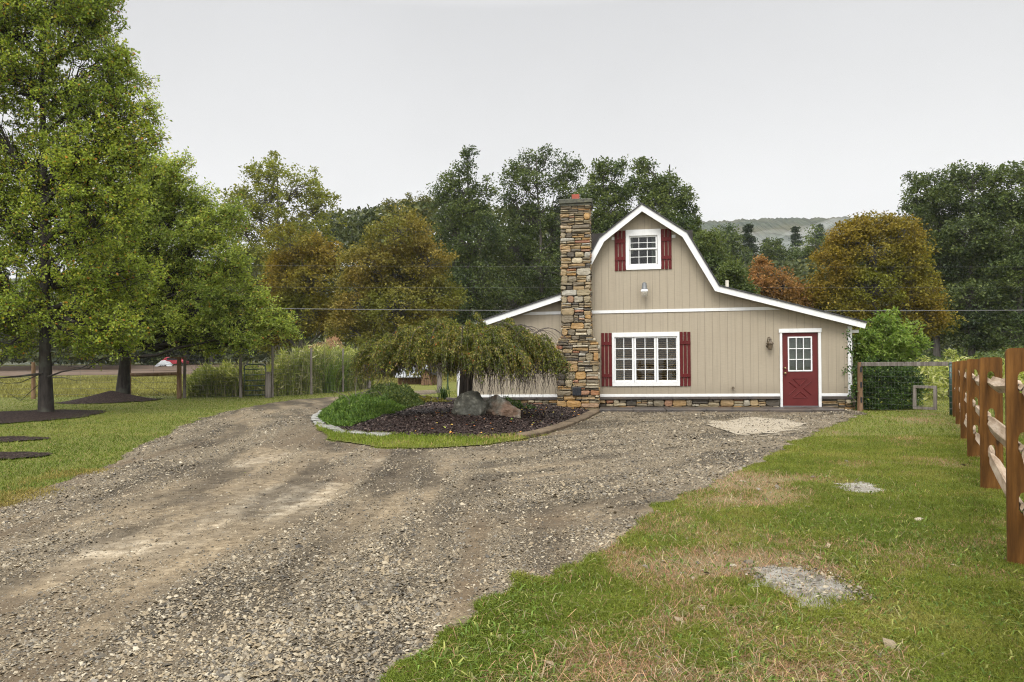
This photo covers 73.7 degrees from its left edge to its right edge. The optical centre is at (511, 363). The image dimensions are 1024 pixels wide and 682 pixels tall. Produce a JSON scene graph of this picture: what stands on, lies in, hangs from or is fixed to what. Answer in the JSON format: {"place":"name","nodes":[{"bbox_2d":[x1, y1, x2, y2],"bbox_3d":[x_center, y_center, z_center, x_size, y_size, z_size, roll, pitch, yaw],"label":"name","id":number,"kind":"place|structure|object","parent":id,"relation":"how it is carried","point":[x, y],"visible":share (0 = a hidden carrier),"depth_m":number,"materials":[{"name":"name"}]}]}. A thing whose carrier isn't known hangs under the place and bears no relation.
{"place":"outdoors","nodes":[
{"label":"outdoors","id":0,"kind":"place"},
{"bbox_2d":[0,363,270,375],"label":"ploughed field","id":1,"kind":"structure","parent":0,"point":[25,370],"depth_m":90.04,"materials":[{"name":"soil"}]},
{"bbox_2d":[161,357,188,365],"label":"red vehicle","id":2,"kind":"object","parent":1,"relation":"on","point":[173,361],"visible":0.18,"depth_m":111.21,"materials":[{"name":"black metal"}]},
{"bbox_2d":[155,360,173,365],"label":"white tarp","id":3,"kind":"object","parent":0,"point":[163,363],"visible":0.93,"depth_m":107.57,"materials":[{"name":"white plastic"}]},
{"bbox_2d":[266,265,505,266],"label":"overhead cable","id":4,"kind":"object","parent":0,"point":[472,266],"visible":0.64,"depth_m":44.00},
{"bbox_2d":[0,390,878,681],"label":"gravel driveway","id":5,"kind":"structure","parent":0,"point":[304,488],"depth_m":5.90,"materials":[{"name":"grey gravel"}]},
{"bbox_2d":[707,417,805,435],"bbox_3d":[5.088,1.255,13.850,2.150,0.010,4.000,-1,0,0],"label":"sand patch","id":6,"kind":"object","parent":5,"relation":"on","point":[736,427],"visible":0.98,"depth_m":13.78,"materials":[{"name":"beige sand"}]},
{"bbox_2d":[0,357,946,397],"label":"pasture","id":7,"kind":"structure","parent":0,"point":[135,379],"depth_m":63.05,"materials":[{"name":"green plant"}]},
{"bbox_2d":[102,304,157,364],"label":"background tree","id":8,"kind":"object","parent":7,"relation":"on","point":[107,363],"visible":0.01,"depth_m":126.73,"materials":[{"name":"green plant"}]},
{"bbox_2d":[135,339,207,364],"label":"background tree","id":9,"kind":"object","parent":7,"relation":"on","point":[148,361],"visible":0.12,"depth_m":122.18,"materials":[{"name":"green plant"}]},
{"bbox_2d":[191,268,240,364],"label":"background tree","id":10,"kind":"object","parent":7,"relation":"on","point":[212,360],"depth_m":119.75,"materials":[{"name":"green plant"}]},
{"bbox_2d":[237,219,359,355],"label":"browning tree","id":11,"kind":"object","parent":7,"relation":"on","point":[321,258],"visible":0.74,"depth_m":61.05,"materials":[{"name":"brown plant"}]},
{"bbox_2d":[331,212,378,311],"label":"background tree","id":12,"kind":"object","parent":7,"relation":"on","point":[355,234],"visible":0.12,"depth_m":110.85,"materials":[{"name":"green plant"}]},
{"bbox_2d":[372,197,402,322],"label":"background tree","id":13,"kind":"object","parent":7,"relation":"on","point":[387,202],"visible":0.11,"depth_m":99.70,"materials":[{"name":"green plant"}]},
{"bbox_2d":[379,191,438,294],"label":"background tree","id":14,"kind":"object","parent":7,"relation":"on","point":[425,199],"visible":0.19,"depth_m":96.80,"materials":[{"name":"green plant"}]},
{"bbox_2d":[693,227,734,277],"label":"background tree","id":15,"kind":"object","parent":7,"relation":"on","point":[708,243],"visible":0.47,"depth_m":59.05,"materials":[{"name":"green plant"}]},
{"bbox_2d":[711,222,754,276],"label":"background tree","id":16,"kind":"object","parent":7,"relation":"on","point":[732,245],"visible":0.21,"depth_m":110.82,"materials":[{"name":"green plant"}]},
{"bbox_2d":[741,222,761,275],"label":"spruce tree","id":17,"kind":"object","parent":7,"relation":"on","point":[750,240],"visible":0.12,"depth_m":117.51,"materials":[{"name":"green plant"}]},
{"bbox_2d":[759,239,770,257],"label":"pine tree","id":18,"kind":"object","parent":7,"relation":"on","point":[763,248],"visible":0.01,"depth_m":139.83,"materials":[{"name":"green plant"}]},
{"bbox_2d":[750,237,804,277],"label":"background tree","id":19,"kind":"object","parent":7,"relation":"on","point":[777,249],"visible":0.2,"depth_m":117.04,"materials":[{"name":"green plant"}]},
{"bbox_2d":[743,253,828,310],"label":"background tree","id":20,"kind":"object","parent":7,"relation":"on","point":[771,287],"visible":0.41,"depth_m":46.29,"materials":[{"name":"orange plant"}]},
{"bbox_2d":[785,226,805,258],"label":"pine tree","id":21,"kind":"object","parent":7,"relation":"on","point":[795,237],"visible":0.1,"depth_m":149.61,"materials":[{"name":"green plant"}]},
{"bbox_2d":[777,222,830,284],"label":"background tree","id":22,"kind":"object","parent":7,"relation":"on","point":[807,249],"visible":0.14,"depth_m":114.44,"materials":[{"name":"green plant"}]},
{"bbox_2d":[798,209,968,341],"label":"browning tree","id":23,"kind":"object","parent":7,"relation":"on","point":[860,235],"visible":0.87,"depth_m":45.28,"materials":[{"name":"brown plant"}]},
{"bbox_2d":[894,169,980,359],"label":"dark oak","id":24,"kind":"object","parent":7,"relation":"on","point":[921,207],"visible":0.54,"depth_m":61.34,"materials":[{"name":"green plant"}]},
{"bbox_2d":[924,159,1023,357],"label":"dark oak","id":25,"kind":"object","parent":7,"relation":"on","point":[977,226],"visible":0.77,"depth_m":59.05,"materials":[{"name":"green plant"}]},
{"bbox_2d":[969,160,1023,352],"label":"dark oak","id":26,"kind":"object","parent":7,"relation":"on","point":[1013,324],"visible":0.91,"depth_m":57.51,"materials":[{"name":"green plant"}]},
{"bbox_2d":[0,215,1018,364],"bbox_3d":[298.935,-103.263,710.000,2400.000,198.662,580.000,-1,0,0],"label":"forested hill","id":27,"kind":"structure","parent":0,"point":[763,228],"depth_m":839.64,"materials":[{"name":"green plant"}]},
{"bbox_2d":[0,382,1023,681],"bbox_3d":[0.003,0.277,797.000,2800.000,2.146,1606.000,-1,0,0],"label":"ground","id":28,"kind":"structure","parent":0,"point":[454,388],"depth_m":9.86,"materials":[{"name":"green plant"}]},
{"bbox_2d":[0,436,49,441],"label":"mulch","id":29,"kind":"object","parent":28,"relation":"on","point":[8,438],"visible":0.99,"depth_m":12.80,"materials":[{"name":"brown wood"}]},
{"bbox_2d":[0,451,53,458],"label":"mulch","id":30,"kind":"object","parent":28,"relation":"on","point":[12,455],"visible":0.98,"depth_m":10.40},
{"bbox_2d":[0,409,105,422],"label":"mulch","id":31,"kind":"object","parent":28,"relation":"on","point":[18,416],"visible":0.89,"depth_m":18.58,"materials":[{"name":"brown soil"}]},
{"bbox_2d":[0,0,176,411],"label":"maple tree","id":32,"kind":"object","parent":28,"relation":"on","point":[76,173],"visible":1,"depth_m":19.41,"materials":[{"name":"green plant"}]},
{"bbox_2d":[0,357,185,398],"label":"pasture fence","id":33,"kind":"object","parent":28,"relation":"on","point":[33,394],"visible":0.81,"depth_m":29.19,"materials":[{"name":"brown wood"}]},
{"bbox_2d":[55,391,163,403],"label":"mulch","id":34,"kind":"object","parent":28,"relation":"on","point":[111,397],"visible":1,"depth_m":26.30,"materials":[{"name":"brown soil"}]},
{"bbox_2d":[38,146,306,393],"bbox_3d":[-13.968,-3.788,28.165,10.827,10.104,4.858,-1,0,0],"label":"maple tree","id":35,"kind":"object","parent":34,"relation":"on","point":[183,300],"visible":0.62,"depth_m":27.65,"materials":[{"name":"green plant"}]},
{"bbox_2d":[224,241,267,364],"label":"background tree","id":36,"kind":"object","parent":28,"relation":"on","point":[245,274],"depth_m":116.83,"materials":[{"name":"green plant"}]},
{"bbox_2d":[183,345,370,397],"bbox_3d":[-9.674,0.387,31.978,3.351,2.331,9.887,-1,0,41],"label":"wire fence","id":37,"kind":"object","parent":28,"relation":"on","point":[269,384],"visible":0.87,"depth_m":29.30,"materials":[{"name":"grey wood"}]},
{"bbox_2d":[244,364,265,395],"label":"metal gate","id":38,"kind":"structure","parent":37,"relation":"attached to","point":[253,380],"depth_m":29.10,"materials":[{"name":"black metal"}]},
{"bbox_2d":[182,336,375,396],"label":"tall weeds","id":39,"kind":"object","parent":28,"relation":"on","point":[228,370],"visible":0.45,"depth_m":30.99,"materials":[{"name":"green plant"}]},
{"bbox_2d":[217,150,347,355],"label":"tall tree","id":40,"kind":"object","parent":28,"relation":"on","point":[275,171],"visible":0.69,"depth_m":75.76,"materials":[{"name":"green plant"}]},
{"bbox_2d":[287,335,350,356],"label":"dry reeds","id":41,"kind":"object","parent":28,"relation":"on","point":[334,338],"visible":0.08,"depth_m":38.04,"materials":[{"name":"beige plant"}]},
{"bbox_2d":[304,351,352,392],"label":"plume grass","id":42,"kind":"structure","parent":28,"relation":"on","point":[331,380],"depth_m":33.23,"materials":[{"name":"green plant"}]},
{"bbox_2d":[331,352,357,391],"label":"plume grass","id":43,"kind":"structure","parent":28,"relation":"on","point":[345,381],"depth_m":34.44,"materials":[{"name":"green plant"}]},
{"bbox_2d":[322,202,472,376],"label":"browning tree","id":44,"kind":"object","parent":28,"relation":"on","point":[374,295],"visible":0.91,"depth_m":52.92,"materials":[{"name":"brown plant"}]},
{"bbox_2d":[395,365,426,383],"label":"animal shelter","id":45,"kind":"object","parent":28,"relation":"on","point":[409,380],"visible":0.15,"depth_m":41.20,"materials":[{"name":"white wood"}]},
{"bbox_2d":[420,369,436,384],"bbox_3d":[-4.908,0.815,40.300,1.000,0.960,1.000,-1,0,14],"label":"kennel","id":46,"kind":"object","parent":28,"relation":"on","point":[428,381],"visible":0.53,"depth_m":39.96,"materials":[{"name":"brown wood"}]},
{"bbox_2d":[316,427,541,447],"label":"grass verge","id":47,"kind":"object","parent":28,"relation":"on","point":[414,446],"depth_m":11.60,"materials":[{"name":"plant"}]},
{"bbox_2d":[366,432,390,435],"bbox_3d":[-2.518,1.340,12.845,0.490,0.062,0.233,0,3,27],"label":"edging stone","id":48,"kind":"object","parent":47,"relation":"on","point":[375,433],"visible":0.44,"depth_m":12.80,"materials":[{"name":"grey stone"}]},
{"bbox_2d":[437,369,441,392],"bbox_3d":[-3.398,0.798,31.857,0.254,1.376,0.250,-1,0,0],"label":"wooden post","id":49,"kind":"object","parent":28,"relation":"on","point":[439,381],"visible":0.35,"depth_m":31.76,"materials":[{"name":"grey wood"}]},
{"bbox_2d":[325,396,588,436],"bbox_3d":[-1.971,1.202,20.163,7.386,0.278,15.942,-1,0,-15],"label":"mulch bed","id":50,"kind":"object","parent":28,"relation":"on","point":[429,427],"visible":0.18,"depth_m":13.48,"materials":[{"name":"brown wood"}]},
{"bbox_2d":[317,378,407,426],"bbox_3d":[-3.988,0.936,18.472,2.440,1.025,8.832,-1,0,-14],"label":"juniper","id":51,"kind":"object","parent":50,"relation":"on","point":[351,409],"visible":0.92,"depth_m":16.17,"materials":[{"name":"green plant"}]},
{"bbox_2d":[366,380,424,407],"bbox_3d":[-3.937,0.972,21.987,2.321,0.861,8.390,-1,0,-10],"label":"juniper","id":52,"kind":"object","parent":50,"relation":"on","point":[406,395],"visible":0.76,"depth_m":19.56,"materials":[{"name":"green plant"}]},
{"bbox_2d":[419,395,451,401],"bbox_3d":[-2.395,1.150,21.116,1.096,0.355,0.628,-1,0,0],"label":"plant","id":53,"kind":"object","parent":50,"relation":"on","point":[428,398],"visible":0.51,"depth_m":21.00,"materials":[{"name":"green plant"}]},
{"bbox_2d":[434,384,450,398],"bbox_3d":[-2.307,0.900,22.710,0.928,0.580,0.993,-1,0,0],"label":"grassy plant","id":54,"kind":"object","parent":50,"relation":"on","point":[443,393],"visible":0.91,"depth_m":22.65,"materials":[{"name":"green plant"}]},
{"bbox_2d":[344,313,576,398],"bbox_3d":[-1.080,0.092,15.386,5.061,2.461,5.073,-1,0,0],"label":"weeping tree","id":55,"kind":"object","parent":50,"relation":"on","point":[468,350],"visible":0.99,"depth_m":14.10,"materials":[{"name":"green plant"}]},
{"bbox_2d":[452,390,486,415],"bbox_3d":[-0.895,1.008,14.322,0.742,0.881,0.572,-1,0,0],"label":"boulder","id":56,"kind":"object","parent":50,"relation":"on","point":[471,402],"visible":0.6,"depth_m":14.09,"materials":[{"name":"grey stone"}]},
{"bbox_2d":[415,407,582,432],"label":"fallen leaves","id":57,"kind":"object","parent":50,"relation":"on","point":[510,421],"visible":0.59,"depth_m":13.91,"materials":[{"name":"brown plant"}]},
{"bbox_2d":[485,395,520,417],"bbox_3d":[-0.250,1.046,14.582,0.896,0.684,0.607,15,0,0],"label":"boulder","id":58,"kind":"object","parent":50,"relation":"on","point":[499,405],"visible":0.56,"depth_m":14.37,"materials":[{"name":"grey stone"}]},
{"bbox_2d":[503,396,535,408],"bbox_3d":[0.086,1.067,17.572,1.093,0.467,0.560,-1,0,16],"label":"plant","id":59,"kind":"object","parent":50,"relation":"on","point":[518,404],"visible":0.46,"depth_m":17.52,"materials":[{"name":"green plant"}]},
{"bbox_2d":[423,144,521,326],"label":"dark oak","id":60,"kind":"object","parent":28,"relation":"on","point":[472,221],"visible":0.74,"depth_m":70.06,"materials":[{"name":"green plant"}]},
{"bbox_2d":[0,198,1015,366],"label":"distant woodland","id":61,"kind":"object","parent":28,"relation":"on","point":[368,213],"visible":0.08,"depth_m":93.12,"materials":[{"name":"green plant"}]},
{"bbox_2d":[0,370,1023,441],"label":"rough grass","id":62,"kind":"structure","parent":28,"relation":"on","point":[61,385],"depth_m":41.39,"materials":[{"name":"green plant"}]},
{"bbox_2d":[473,143,588,320],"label":"dark oak","id":63,"kind":"object","parent":28,"relation":"on","point":[526,234],"visible":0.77,"depth_m":72.33,"materials":[{"name":"green plant"}]},
{"bbox_2d":[517,409,599,437],"bbox_3d":[1.337,1.306,15.388,0.458,0.099,6.613,-1,0,19],"label":"bed edging","id":64,"kind":"object","parent":28,"relation":"on","point":[569,422],"visible":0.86,"depth_m":13.94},
{"bbox_2d":[569,154,637,233],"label":"dark oak","id":65,"kind":"object","parent":28,"relation":"on","point":[606,218],"visible":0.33,"depth_m":68.30,"materials":[{"name":"green plant"}]},
{"bbox_2d":[446,194,866,412],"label":"barn house","id":66,"kind":"structure","parent":28,"relation":"on","point":[644,310],"depth_m":19.09,"materials":[{"name":"beige wood"}]},
{"bbox_2d":[626,229,660,269],"bbox_3d":[3.721,-3.207,19.350,0.980,1.132,0.225,-1,0,8],"label":"window","id":67,"kind":"structure","parent":66,"relation":"in","point":[655,234],"depth_m":19.27,"materials":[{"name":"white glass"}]},
{"bbox_2d":[612,332,679,385],"bbox_3d":[3.790,-0.106,19.375,1.898,1.549,0.285,-1,0,8],"label":"window","id":68,"kind":"structure","parent":66,"relation":"in","point":[673,338],"depth_m":19.32,"materials":[{"name":"white glass"}]},
{"bbox_2d":[782,333,817,405],"bbox_3d":[7.881,0.166,18.680,0.925,1.996,0.145,-1,0,8],"label":"door","id":69,"kind":"structure","parent":66,"relation":"in","point":[800,384],"depth_m":18.70,"materials":[{"name":"red paint"}]},
{"bbox_2d":[842,329,860,403],"bbox_3d":[8.899,0.102,17.945,0.526,2.044,0.283,-1,0,-13],"label":"climbing vine","id":70,"kind":"object","parent":66,"relation":"attached to","point":[851,369],"visible":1,"depth_m":17.94,"materials":[{"name":"green plant"}]},
{"bbox_2d":[620,156,706,250],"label":"dark oak","id":71,"kind":"object","parent":28,"relation":"on","point":[664,201],"visible":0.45,"depth_m":66.37,"materials":[{"name":"green plant"}]},
{"bbox_2d":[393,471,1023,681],"bbox_3d":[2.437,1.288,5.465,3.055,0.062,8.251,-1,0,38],"label":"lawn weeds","id":72,"kind":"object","parent":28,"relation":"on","point":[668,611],"visible":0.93,"depth_m":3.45,"materials":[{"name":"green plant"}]},
{"bbox_2d":[451,460,1004,681],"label":"stones in lawn","id":73,"kind":"object","parent":28,"relation":"on","point":[891,643],"visible":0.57,"depth_m":3.65,"materials":[{"name":"beige stone"}]},
{"bbox_2d":[450,343,1023,373],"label":"undergrowth","id":74,"kind":"object","parent":28,"relation":"on","point":[1000,353],"visible":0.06,"depth_m":49.96,"materials":[{"name":"green plant"}]},
{"bbox_2d":[714,257,760,294],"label":"background tree","id":75,"kind":"object","parent":28,"relation":"on","point":[733,273],"visible":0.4,"depth_m":43.56,"materials":[{"name":"green plant"}]},
{"bbox_2d":[741,565,854,611],"bbox_3d":[1.714,1.324,4.050,0.600,0.001,0.840,-1,0,0],"label":"bare gravel spot","id":76,"kind":"object","parent":28,"relation":"on","point":[803,577],"visible":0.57,"depth_m":4.08,"materials":[{"name":"grey gravel"}]},
{"bbox_2d":[813,223,824,250],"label":"pine tree","id":77,"kind":"object","parent":28,"relation":"on","point":[819,233],"visible":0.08,"depth_m":169.56,"materials":[{"name":"green plant"}]},
{"bbox_2d":[833,481,885,492],"bbox_3d":[3.614,1.304,7.180,0.560,0.001,0.680,-1,0,0],"label":"bare gravel spot","id":78,"kind":"object","parent":28,"relation":"on","point":[864,489],"visible":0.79,"depth_m":7.16,"materials":[{"name":"grey gravel"}]},
{"bbox_2d":[849,355,928,409],"bbox_3d":[10.117,0.486,18.428,2.140,1.523,1.532,-1,0,0],"label":"dense shrub","id":79,"kind":"object","parent":28,"relation":"on","point":[892,377],"visible":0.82,"depth_m":18.10,"materials":[{"name":"green plant"}]},
{"bbox_2d":[852,306,934,362],"bbox_3d":[10.400,-0.178,18.873,2.147,2.842,1.599,-1,0,-33],"label":"leafy shrub","id":80,"kind":"object","parent":28,"relation":"on","point":[899,342],"visible":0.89,"depth_m":18.66,"materials":[{"name":"green plant"}]},
{"bbox_2d":[857,362,948,411],"bbox_3d":[9.741,0.657,17.088,0.143,1.384,2.206,-1,0,-36],"label":"wire fence","id":81,"kind":"object","parent":28,"relation":"on","point":[860,386],"visible":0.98,"depth_m":17.03,"materials":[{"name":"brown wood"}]},
{"bbox_2d":[916,355,934,394],"bbox_3d":[13.828,0.488,22.914,0.757,1.536,0.656,-1,0,0],"label":"tall weed","id":82,"kind":"object","parent":28,"relation":"on","point":[923,359],"visible":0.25,"depth_m":22.88,"materials":[{"name":"green plant"}]},
{"bbox_2d":[939,348,958,396],"bbox_3d":[15.346,0.347,24.004,0.828,1.785,0.685,-1,0,44],"label":"tall weed","id":83,"kind":"object","parent":28,"relation":"on","point":[951,351],"visible":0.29,"depth_m":23.98,"materials":[{"name":"green plant"}]},
{"bbox_2d":[949,362,951,414],"bbox_3d":[10.424,0.651,16.220,0.069,1.380,0.072,-1,0,-20],"label":"steel post","id":84,"kind":"object","parent":28,"relation":"on","point":[950,387],"visible":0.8,"depth_m":16.20,"materials":[{"name":"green metal"}]},
{"bbox_2d":[916,356,1023,399],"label":"meadow weeds","id":85,"kind":"object","parent":28,"relation":"on","point":[935,376],"visible":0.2,"depth_m":22.90,"materials":[{"name":"green plant"}]},
{"bbox_2d":[952,348,1023,565],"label":"split rail fence","id":86,"kind":"object","parent":28,"relation":"on","point":[968,387],"visible":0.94,"depth_m":6.34,"materials":[{"name":"brown wood"}]},
{"bbox_2d":[987,371,993,378],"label":"tall weed","id":87,"kind":"object","parent":28,"relation":"on","point":[990,373],"visible":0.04,"depth_m":21.97,"materials":[{"name":"green plant"}]},
{"bbox_2d":[0,0,1023,278],"label":"sky","id":88,"kind":"structure","parent":0,"point":[808,109],"materials":[{"name":"white"}]},
{"bbox_2d":[157,286,876,287],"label":"overhead cable","id":89,"kind":"object","parent":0,"point":[825,287],"visible":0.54,"depth_m":44.00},
{"bbox_2d":[30,305,1023,310],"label":"overhead cable","id":90,"kind":"object","parent":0,"point":[508,310],"visible":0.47,"depth_m":39.99,"materials":[{"name":"grey metal"}]}
]}

